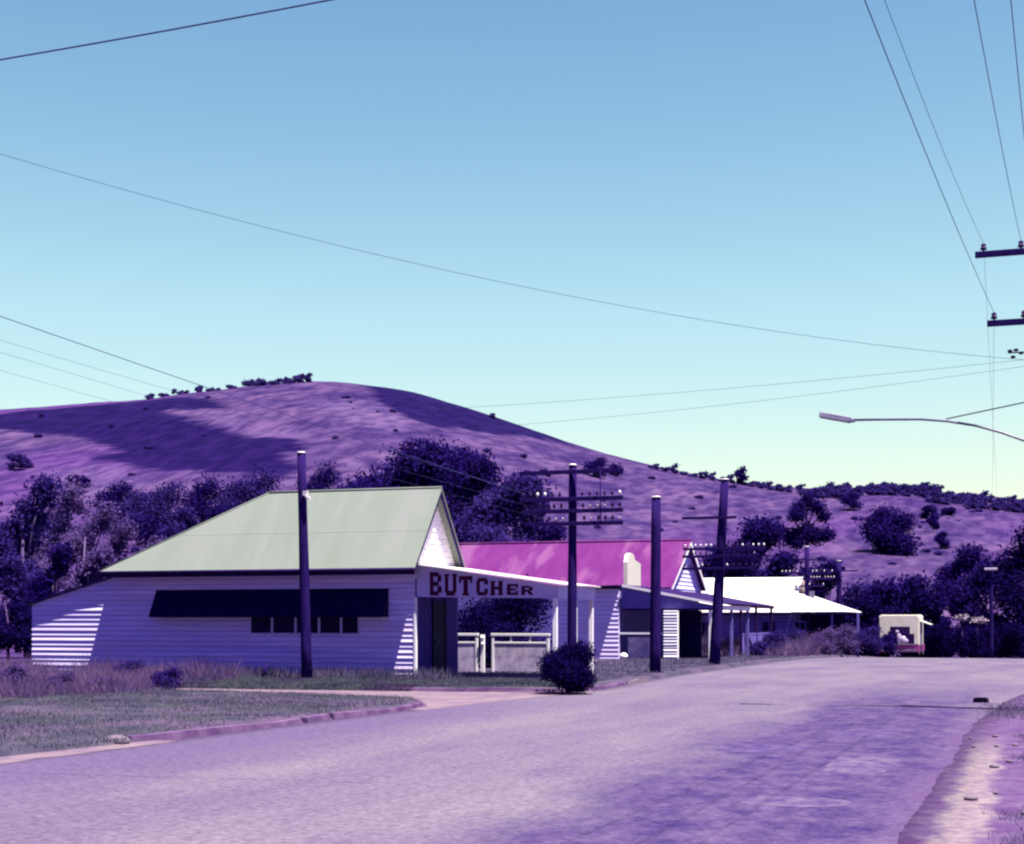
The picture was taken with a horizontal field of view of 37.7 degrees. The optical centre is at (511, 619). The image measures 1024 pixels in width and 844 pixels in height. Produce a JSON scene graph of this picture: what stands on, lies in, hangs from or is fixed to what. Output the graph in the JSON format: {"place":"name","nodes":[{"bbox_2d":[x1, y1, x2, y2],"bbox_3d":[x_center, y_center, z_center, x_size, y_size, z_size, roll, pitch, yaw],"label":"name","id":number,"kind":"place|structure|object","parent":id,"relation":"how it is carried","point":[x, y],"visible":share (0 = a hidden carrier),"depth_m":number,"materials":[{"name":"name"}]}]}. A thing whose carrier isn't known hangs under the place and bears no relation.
{"place":"outdoors","nodes":[
{"label":"outdoors","id":0,"kind":"place"},
{"bbox_2d":[0,0,331,60],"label":"overhead wire","id":1,"kind":"object","parent":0,"point":[166,30],"visible":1,"depth_m":13.93,"materials":[{"name":"black metal"}]},
{"bbox_2d":[0,685,426,756],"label":"grass verge","id":2,"kind":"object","parent":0,"point":[24,749],"depth_m":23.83,"materials":[{"name":"plant"}]},
{"bbox_2d":[0,740,177,763],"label":"dirt edge","id":3,"kind":"object","parent":2,"relation":"on","point":[17,758],"visible":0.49,"depth_m":18.05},
{"bbox_2d":[0,646,257,697],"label":"tall dry grass","id":4,"kind":"structure","parent":2,"relation":"on","point":[123,682],"depth_m":33.85,"materials":[{"name":"plant"}]},
{"bbox_2d":[153,688,596,709],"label":"driveway","id":5,"kind":"structure","parent":0,"point":[433,699],"depth_m":31.91,"materials":[{"name":"concrete"}]},
{"bbox_2d":[0,662,32,686],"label":"bush","id":6,"kind":"object","parent":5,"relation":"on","point":[16,670],"visible":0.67,"depth_m":32.95,"materials":[{"name":"purple plant"}]},
{"bbox_2d":[43,670,75,689],"bbox_3d":[-9.674,1.325,32.100,0.747,0.570,0.713,0,0,19],"label":"bush","id":7,"kind":"object","parent":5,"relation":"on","point":[61,678],"visible":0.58,"depth_m":32.03,"materials":[{"name":"purple plant"}]},
{"bbox_2d":[141,675,606,690],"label":"footpath grass","id":8,"kind":"structure","parent":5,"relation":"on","point":[289,681],"depth_m":34.78,"materials":[{"name":"plant"}]},
{"bbox_2d":[327,703,422,719],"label":"kerb","id":9,"kind":"structure","parent":5,"relation":"on","point":[339,715],"depth_m":25.15,"materials":[{"name":"concrete"}]},
{"bbox_2d":[388,682,626,691],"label":"kerb","id":10,"kind":"structure","parent":5,"relation":"on","point":[600,687],"depth_m":33.17,"materials":[{"name":"concrete"}]},
{"bbox_2d":[0,655,871,691],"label":"footpath verge","id":11,"kind":"structure","parent":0,"point":[666,674],"depth_m":43.52,"materials":[{"name":"plant"}]},
{"bbox_2d":[0,596,31,662],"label":"shrub","id":12,"kind":"object","parent":11,"relation":"on","point":[19,636],"visible":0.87,"depth_m":51.80,"materials":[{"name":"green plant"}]},
{"bbox_2d":[150,665,186,688],"bbox_3d":[-7.580,1.298,33.020,0.787,0.641,0.786,0,0,-5],"label":"bush","id":13,"kind":"object","parent":11,"relation":"on","point":[164,678],"visible":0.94,"depth_m":32.91,"materials":[{"name":"purple plant"}]},
{"bbox_2d":[64,663,464,679],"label":"wall weeds","id":14,"kind":"object","parent":11,"relation":"on","point":[351,673],"depth_m":38.27,"materials":[{"name":"plant"}]},
{"bbox_2d":[297,451,311,678],"bbox_3d":[-5.257,-1.286,37.976,0.432,5.959,0.320,0,0,19],"label":"telegraph pole","id":15,"kind":"object","parent":11,"relation":"on","point":[305,633],"visible":0.97,"depth_m":37.90,"materials":[{"name":"brown wood"}]},
{"bbox_2d":[26,486,600,678],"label":"butcher shop","id":16,"kind":"structure","parent":11,"relation":"on","point":[391,580],"depth_m":40.18,"materials":[{"name":"paint"}]},
{"bbox_2d":[250,617,271,633],"bbox_3d":[-6.722,-0.160,40.203,0.659,1.080,0.034,0,0,19],"label":"window","id":17,"kind":"structure","parent":16,"relation":"in","point":[258,625],"depth_m":40.20,"materials":[{"name":"glass"}]},
{"bbox_2d":[272,617,295,633],"bbox_3d":[-6.078,-0.160,39.981,0.696,1.080,0.034,0,0,19],"label":"window","id":18,"kind":"structure","parent":16,"relation":"in","point":[280,625],"depth_m":39.97,"materials":[{"name":"glass"}]},
{"bbox_2d":[319,617,340,633],"bbox_3d":[-4.790,-0.160,39.536,0.637,1.080,0.034,0,0,19],"label":"window","id":19,"kind":"structure","parent":16,"relation":"in","point":[327,625],"depth_m":39.54,"materials":[{"name":"glass"}]},
{"bbox_2d":[341,617,359,634],"bbox_3d":[-4.242,-0.160,39.347,0.515,1.080,0.034,0,0,19],"label":"window","id":20,"kind":"structure","parent":16,"relation":"in","point":[349,625],"depth_m":39.34,"materials":[{"name":"glass"}]},
{"bbox_2d":[432,598,446,674],"bbox_3d":[-1.937,0.460,40.342,0.102,2.080,0.960,0,0,19],"label":"door","id":21,"kind":"structure","parent":16,"relation":"in","point":[439,608],"depth_m":40.34,"materials":[{"name":"blue paint"}]},
{"bbox_2d":[458,633,478,671],"bbox_3d":[-1.352,0.930,42.986,0.837,1.100,0.080,0,0,19],"label":"panel fence","id":22,"kind":"object","parent":11,"relation":"on","point":[468,656],"visible":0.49,"depth_m":42.94,"materials":[{"name":"white paint"}]},
{"bbox_2d":[458,573,558,667],"bbox_3d":[-0.336,0.462,48.116,4.047,3.937,4.683,0,0,19],"label":"shrub","id":23,"kind":"object","parent":11,"relation":"on","point":[501,615],"visible":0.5,"depth_m":47.57,"materials":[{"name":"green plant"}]},
{"bbox_2d":[491,633,549,671],"bbox_3d":[0.239,0.930,42.437,1.758,1.100,0.080,0,0,19],"label":"panel fence","id":24,"kind":"object","parent":11,"relation":"on","point":[515,656],"visible":0.94,"depth_m":42.45,"materials":[{"name":"white paint"}]},
{"bbox_2d":[534,638,599,693],"bbox_3d":[1.227,1.004,32.241,1.436,1.305,1.454,0,0,19],"label":"bush","id":25,"kind":"object","parent":11,"relation":"on","point":[566,667],"visible":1,"depth_m":31.95,"materials":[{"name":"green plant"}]},
{"bbox_2d":[519,464,622,691],"bbox_3d":[1.323,-0.875,33.023,2.363,5.132,0.339,0,0,21],"label":"telegraph pole","id":26,"kind":"object","parent":11,"relation":"on","point":[572,510],"visible":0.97,"depth_m":32.99,"materials":[{"name":"brown wood"}]},
{"bbox_2d":[0,316,525,494],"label":"overhead wire","id":27,"kind":"object","parent":26,"relation":"attached to","point":[242,399],"visible":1,"depth_m":24.28,"materials":[{"name":"black metal"}]},
{"bbox_2d":[458,553,752,658],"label":"corner shop","id":28,"kind":"structure","parent":11,"relation":"on","point":[622,618],"depth_m":60.60,"materials":[{"name":"beige paint"}]},
{"bbox_2d":[679,611,701,657],"bbox_3d":[7.235,0.582,60.820,0.908,1.923,0.200,0,0,19],"label":"door","id":29,"kind":"structure","parent":28,"relation":"in","point":[690,622],"depth_m":60.71,"materials":[{"name":"blue paint"}]},
{"bbox_2d":[459,539,773,655],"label":"pink roof house","id":30,"kind":"structure","parent":11,"relation":"on","point":[600,562],"depth_m":73.82,"materials":[{"name":"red metal"}]},
{"bbox_2d":[435,654,843,679],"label":"roadside grass","id":31,"kind":"structure","parent":11,"relation":"on","point":[606,673],"depth_m":49.77,"materials":[{"name":"plant"}]},
{"bbox_2d":[649,496,660,672],"bbox_3d":[4.079,-0.917,42.708,0.351,5.216,0.333,0,0,19],"label":"telegraph pole","id":32,"kind":"object","parent":11,"relation":"on","point":[655,625],"visible":0.96,"depth_m":42.58,"materials":[{"name":"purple wood"}]},
{"bbox_2d":[682,478,765,664],"bbox_3d":[7.136,-1.518,50.360,2.840,6.453,0.422,0,0,19],"label":"telegraph pole","id":33,"kind":"object","parent":11,"relation":"on","point":[720,548],"visible":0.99,"depth_m":50.29,"materials":[{"name":"brown wood"}]},
{"bbox_2d":[702,629,842,655],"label":"roadside weeds","id":34,"kind":"object","parent":11,"relation":"on","point":[805,647],"visible":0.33,"depth_m":71.36,"materials":[{"name":"purple plant"}]},
{"bbox_2d":[763,629,787,652],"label":"bush","id":35,"kind":"object","parent":11,"relation":"on","point":[776,637],"visible":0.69,"depth_m":73.80,"materials":[{"name":"purple plant"}]},
{"bbox_2d":[699,577,861,656],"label":"white roof house","id":36,"kind":"structure","parent":11,"relation":"on","point":[791,605],"depth_m":84.96,"materials":[{"name":"metal"}]},
{"bbox_2d":[781,546,834,640],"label":"telegraph pole","id":37,"kind":"object","parent":11,"relation":"on","point":[807,586],"visible":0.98,"depth_m":85.55,"materials":[{"name":"purple wood"}]},
{"bbox_2d":[804,626,839,654],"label":"bush","id":38,"kind":"object","parent":11,"relation":"on","point":[830,634],"visible":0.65,"depth_m":78.78,"materials":[{"name":"purple plant"}]},
{"bbox_2d":[0,657,1023,843],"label":"road","id":39,"kind":"structure","parent":0,"point":[645,762],"depth_m":15.72,"materials":[{"name":"asphalt"}]},
{"bbox_2d":[127,718,301,739],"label":"kerb","id":40,"kind":"structure","parent":39,"relation":"on","point":[182,734],"depth_m":20.86,"materials":[{"name":"concrete"}]},
{"bbox_2d":[715,743,810,753],"bbox_3d":[3.097,1.587,18.475,1.103,0.001,1.472,0,0,19],"label":"road patch","id":41,"kind":"object","parent":39,"relation":"on","point":[761,748],"visible":1,"depth_m":18.45,"materials":[{"name":"asphalt"}]},
{"bbox_2d":[740,795,851,806],"bbox_3d":[2.476,1.587,13.097,0.944,0.001,0.774,0,0,19],"label":"road patch","id":42,"kind":"object","parent":39,"relation":"on","point":[789,801],"visible":1,"depth_m":13.11,"materials":[{"name":"asphalt"}]},
{"bbox_2d":[831,623,863,655],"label":"bush","id":43,"kind":"object","parent":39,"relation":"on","point":[844,641],"visible":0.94,"depth_m":79.75,"materials":[{"name":"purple plant"}]},
{"bbox_2d":[822,755,900,774],"bbox_3d":[3.851,1.587,16.503,0.753,0.001,2.233,0,0,19],"label":"road patch","id":44,"kind":"object","parent":39,"relation":"on","point":[869,765],"visible":1,"depth_m":16.47,"materials":[{"name":"asphalt"}]},
{"bbox_2d":[826,729,900,737],"bbox_3d":[4.910,1.587,21.049,1.048,0.001,1.696,0,0,19],"label":"road patch","id":45,"kind":"object","parent":39,"relation":"on","point":[868,733],"visible":1,"depth_m":20.97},
{"bbox_2d":[853,624,886,653],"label":"bush","id":46,"kind":"object","parent":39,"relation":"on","point":[868,640],"visible":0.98,"depth_m":81.68,"materials":[{"name":"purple plant"}]},
{"bbox_2d":[877,632,897,653],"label":"bush","id":47,"kind":"object","parent":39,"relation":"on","point":[890,645],"visible":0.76,"depth_m":83.81,"materials":[{"name":"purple plant"}]},
{"bbox_2d":[879,615,932,656],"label":"caravan","id":48,"kind":"object","parent":39,"relation":"on","point":[907,630],"visible":0.76,"depth_m":87.76,"materials":[{"name":"beige paint"}]},
{"bbox_2d":[0,381,1023,661],"bbox_3d":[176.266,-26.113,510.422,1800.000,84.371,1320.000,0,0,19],"label":"hills","id":49,"kind":"structure","parent":0,"point":[74,439],"depth_m":300.50,"materials":[{"name":"purple plant"}]},
{"bbox_2d":[5,454,33,467],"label":"shrub","id":50,"kind":"object","parent":49,"relation":"on","point":[21,460],"visible":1,"depth_m":271.40,"materials":[{"name":"purple plant"}]},
{"bbox_2d":[0,513,58,652],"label":"tree","id":51,"kind":"object","parent":49,"relation":"on","point":[8,592],"visible":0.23,"depth_m":84.22,"materials":[{"name":"purple plant"}]},
{"bbox_2d":[0,470,66,658],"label":"tree","id":52,"kind":"object","parent":49,"relation":"on","point":[29,518],"visible":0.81,"depth_m":65.96,"materials":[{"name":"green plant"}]},
{"bbox_2d":[21,541,73,606],"bbox_3d":[-18.432,-0.676,59.861,2.219,4.979,2.060,0,0,-29],"label":"tree","id":53,"kind":"object","parent":49,"relation":"on","point":[43,584],"visible":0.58,"depth_m":59.97,"materials":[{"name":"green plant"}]},
{"bbox_2d":[29,476,95,577],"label":"tree","id":54,"kind":"object","parent":49,"relation":"on","point":[68,500],"visible":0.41,"depth_m":98.21,"materials":[{"name":"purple plant"}]},
{"bbox_2d":[30,520,102,586],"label":"tree","id":55,"kind":"object","parent":49,"relation":"on","point":[43,560],"visible":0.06,"depth_m":84.24,"materials":[{"name":"purple plant"}]},
{"bbox_2d":[42,499,122,591],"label":"tree","id":56,"kind":"object","parent":49,"relation":"on","point":[101,519],"visible":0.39,"depth_m":78.26,"materials":[{"name":"purple plant"}]},
{"bbox_2d":[57,543,120,592],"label":"tree","id":57,"kind":"object","parent":49,"relation":"on","point":[95,563],"visible":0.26,"depth_m":73.99,"materials":[{"name":"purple plant"}]},
{"bbox_2d":[70,513,142,578],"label":"tree","id":58,"kind":"object","parent":49,"relation":"on","point":[118,544],"visible":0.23,"depth_m":92.11,"materials":[{"name":"purple plant"}]},
{"bbox_2d":[84,479,138,522],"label":"tree","id":59,"kind":"object","parent":49,"relation":"on","point":[114,493],"visible":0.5,"depth_m":218.50,"materials":[{"name":"purple plant"}]},
{"bbox_2d":[112,489,149,527],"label":"tree","id":60,"kind":"object","parent":49,"relation":"on","point":[130,503],"visible":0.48,"depth_m":215.74,"materials":[{"name":"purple plant"}]},
{"bbox_2d":[129,511,166,544],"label":"tree","id":61,"kind":"object","parent":49,"relation":"on","point":[145,533],"visible":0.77,"depth_m":203.54,"materials":[{"name":"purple plant"}]},
{"bbox_2d":[133,480,188,526],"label":"tree","id":62,"kind":"object","parent":49,"relation":"on","point":[156,505],"visible":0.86,"depth_m":214.17,"materials":[{"name":"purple plant"}]},
{"bbox_2d":[153,520,187,541],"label":"shrub","id":63,"kind":"object","parent":49,"relation":"on","point":[172,530],"visible":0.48,"depth_m":199.94,"materials":[{"name":"purple plant"}]},
{"bbox_2d":[171,506,200,533],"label":"shrub","id":64,"kind":"object","parent":49,"relation":"on","point":[187,514],"visible":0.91,"depth_m":206.68,"materials":[{"name":"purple plant"}]},
{"bbox_2d":[175,470,225,525],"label":"tree","id":65,"kind":"object","parent":49,"relation":"on","point":[198,498],"visible":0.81,"depth_m":214.47,"materials":[{"name":"purple plant"}]},
{"bbox_2d":[210,474,263,510],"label":"tree","id":66,"kind":"object","parent":49,"relation":"on","point":[229,499],"visible":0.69,"depth_m":216.62,"materials":[{"name":"purple plant"}]},
{"bbox_2d":[233,461,288,502],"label":"tree","id":67,"kind":"object","parent":49,"relation":"on","point":[265,483],"visible":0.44,"depth_m":219.44,"materials":[{"name":"purple plant"}]},
{"bbox_2d":[294,458,345,489],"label":"tree","id":68,"kind":"object","parent":49,"relation":"on","point":[326,474],"visible":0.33,"depth_m":219.66,"materials":[{"name":"purple plant"}]},
{"bbox_2d":[334,435,477,498],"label":"tree","id":69,"kind":"object","parent":49,"relation":"on","point":[424,469],"visible":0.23,"depth_m":92.01,"materials":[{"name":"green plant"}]},
{"bbox_2d":[437,439,511,542],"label":"tree","id":70,"kind":"object","parent":49,"relation":"on","point":[487,472],"visible":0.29,"depth_m":97.81,"materials":[{"name":"purple plant"}]},
{"bbox_2d":[451,467,557,542],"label":"tree","id":71,"kind":"object","parent":49,"relation":"on","point":[483,521],"visible":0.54,"depth_m":89.54,"materials":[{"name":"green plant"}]},
{"bbox_2d":[511,492,550,541],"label":"tree","id":72,"kind":"object","parent":49,"relation":"on","point":[523,532],"visible":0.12,"depth_m":94.21,"materials":[{"name":"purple plant"}]},
{"bbox_2d":[526,517,567,541],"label":"tree","id":73,"kind":"object","parent":49,"relation":"on","point":[550,533],"visible":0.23,"depth_m":83.96,"materials":[{"name":"purple plant"}]},
{"bbox_2d":[581,457,606,477],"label":"tree","id":74,"kind":"object","parent":49,"relation":"on","point":[598,463],"visible":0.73,"depth_m":327.13,"materials":[{"name":"purple plant"}]},
{"bbox_2d":[698,550,726,577],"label":"tree","id":75,"kind":"object","parent":49,"relation":"on","point":[708,573],"visible":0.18,"depth_m":117.89,"materials":[{"name":"purple plant"}]},
{"bbox_2d":[709,545,762,577],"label":"tree","id":76,"kind":"object","parent":49,"relation":"on","point":[735,573],"visible":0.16,"depth_m":112.00,"materials":[{"name":"purple plant"}]},
{"bbox_2d":[702,512,790,577],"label":"tree","id":77,"kind":"object","parent":49,"relation":"on","point":[765,530],"visible":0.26,"depth_m":123.84,"materials":[{"name":"purple plant"}]},
{"bbox_2d":[750,546,804,577],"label":"tree","id":78,"kind":"object","parent":49,"relation":"on","point":[780,561],"visible":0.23,"depth_m":115.98,"materials":[{"name":"purple plant"}]},
{"bbox_2d":[778,491,837,560],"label":"tree","id":79,"kind":"object","parent":49,"relation":"on","point":[804,535],"visible":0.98,"depth_m":235.00,"materials":[{"name":"purple plant"}]},
{"bbox_2d":[810,558,844,612],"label":"tree","id":80,"kind":"object","parent":49,"relation":"on","point":[829,565],"visible":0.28,"depth_m":121.91,"materials":[{"name":"purple plant"}]},
{"bbox_2d":[837,490,864,509],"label":"tree","id":81,"kind":"object","parent":49,"relation":"on","point":[850,499],"visible":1,"depth_m":314.73,"materials":[{"name":"purple plant"}]},
{"bbox_2d":[830,578,874,654],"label":"tree","id":82,"kind":"object","parent":49,"relation":"on","point":[854,591],"visible":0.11,"depth_m":124.00,"materials":[{"name":"purple plant"}]},
{"bbox_2d":[842,592,885,656],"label":"tree","id":83,"kind":"object","parent":49,"relation":"on","point":[868,606],"visible":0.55,"depth_m":111.64,"materials":[{"name":"purple plant"}]},
{"bbox_2d":[854,500,900,552],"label":"tree","id":84,"kind":"object","parent":49,"relation":"on","point":[882,511],"visible":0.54,"depth_m":246.41,"materials":[{"name":"purple plant"}]},
{"bbox_2d":[860,575,907,656],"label":"tree","id":85,"kind":"object","parent":49,"relation":"on","point":[888,593],"visible":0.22,"depth_m":117.55,"materials":[{"name":"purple plant"}]},
{"bbox_2d":[868,509,924,555],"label":"tree","id":86,"kind":"object","parent":49,"relation":"on","point":[893,532],"visible":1,"depth_m":242.08,"materials":[{"name":"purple plant"}]},
{"bbox_2d":[882,569,932,657],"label":"tree","id":87,"kind":"object","parent":49,"relation":"on","point":[914,581],"visible":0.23,"depth_m":123.69,"materials":[{"name":"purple plant"}]},
{"bbox_2d":[892,586,946,657],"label":"tree","id":88,"kind":"object","parent":49,"relation":"on","point":[925,604],"visible":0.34,"depth_m":115.78,"materials":[{"name":"purple plant"}]},
{"bbox_2d":[925,584,954,657],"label":"tree","id":89,"kind":"object","parent":49,"relation":"on","point":[937,618],"visible":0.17,"depth_m":117.70,"materials":[{"name":"purple plant"}]},
{"bbox_2d":[923,620,959,657],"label":"shrub","id":90,"kind":"object","parent":49,"relation":"on","point":[942,634],"visible":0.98,"depth_m":102.61,"materials":[{"name":"purple plant"}]},
{"bbox_2d":[927,540,988,657],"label":"tree","id":91,"kind":"object","parent":49,"relation":"on","point":[947,578],"visible":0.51,"depth_m":130.02,"materials":[{"name":"purple plant"}]},
{"bbox_2d":[949,613,972,657],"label":"blossom shrub","id":92,"kind":"object","parent":49,"relation":"on","point":[960,642],"visible":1,"depth_m":101.45,"materials":[{"name":"purple plant"}]},
{"bbox_2d":[950,625,988,657],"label":"shrub","id":93,"kind":"object","parent":49,"relation":"on","point":[967,630],"visible":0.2,"depth_m":104.73,"materials":[{"name":"purple plant"}]},
{"bbox_2d":[967,616,988,657],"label":"blossom shrub","id":94,"kind":"object","parent":49,"relation":"on","point":[979,640],"visible":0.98,"depth_m":101.44,"materials":[{"name":"purple plant"}]},
{"bbox_2d":[946,553,1010,657],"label":"tree","id":95,"kind":"object","parent":49,"relation":"on","point":[967,603],"visible":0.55,"depth_m":121.82,"materials":[{"name":"purple plant"}]},
{"bbox_2d":[975,626,1004,657],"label":"shrub","id":96,"kind":"object","parent":49,"relation":"on","point":[985,632],"visible":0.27,"depth_m":109.10,"materials":[{"name":"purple plant"}]},
{"bbox_2d":[984,568,996,657],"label":"telegraph pole","id":97,"kind":"object","parent":49,"relation":"on","point":[991,650],"visible":0.96,"depth_m":98.03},
{"bbox_2d":[969,521,1023,658],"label":"tree","id":98,"kind":"object","parent":49,"relation":"on","point":[1007,588],"visible":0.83,"depth_m":119.51,"materials":[{"name":"purple plant"}]},
{"bbox_2d":[994,619,1023,658],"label":"shrub","id":99,"kind":"object","parent":49,"relation":"on","point":[1013,636],"visible":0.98,"depth_m":106.66,"materials":[{"name":"purple plant"}]},
{"bbox_2d":[0,0,1023,498],"label":"sky","id":100,"kind":"structure","parent":0,"point":[761,164],"materials":[{"name":"blue"}]},
{"bbox_2d":[897,694,1023,843],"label":"verge","id":101,"kind":"structure","parent":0,"point":[945,813],"depth_m":13.71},
{"bbox_2d":[819,240,1023,441],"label":"power pole","id":102,"kind":"object","parent":101,"relation":"on","point":[1019,250],"visible":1,"depth_m":26.19,"materials":[{"name":"grey metal"}]},
{"bbox_2d":[1,154,1023,359],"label":"overhead wire","id":103,"kind":"object","parent":102,"relation":"attached to","point":[489,279],"visible":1,"depth_m":23.00,"materials":[{"name":"grey metal"}]},
{"bbox_2d":[13,366,1023,441],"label":"overhead wire","id":104,"kind":"object","parent":102,"relation":"attached to","point":[510,425],"visible":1,"depth_m":31.37,"materials":[{"name":"grey metal"}]},
{"bbox_2d":[28,360,1017,420],"bbox_3d":[-7.869,-5.532,36.018,39.486,2.128,0.006,0,0,30],"label":"overhead wire","id":105,"kind":"object","parent":102,"relation":"attached to","point":[481,406],"visible":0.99,"depth_m":31.76,"materials":[{"name":"grey metal"}]},
{"bbox_2d":[864,0,993,311],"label":"overhead wire","id":106,"kind":"object","parent":102,"relation":"attached to","point":[918,135],"visible":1,"depth_m":14.49,"materials":[{"name":"black metal"}]},
{"bbox_2d":[959,696,1023,843],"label":"verge grass","id":107,"kind":"structure","parent":101,"relation":"on","point":[1009,709],"depth_m":23.78,"materials":[{"name":"plant"}]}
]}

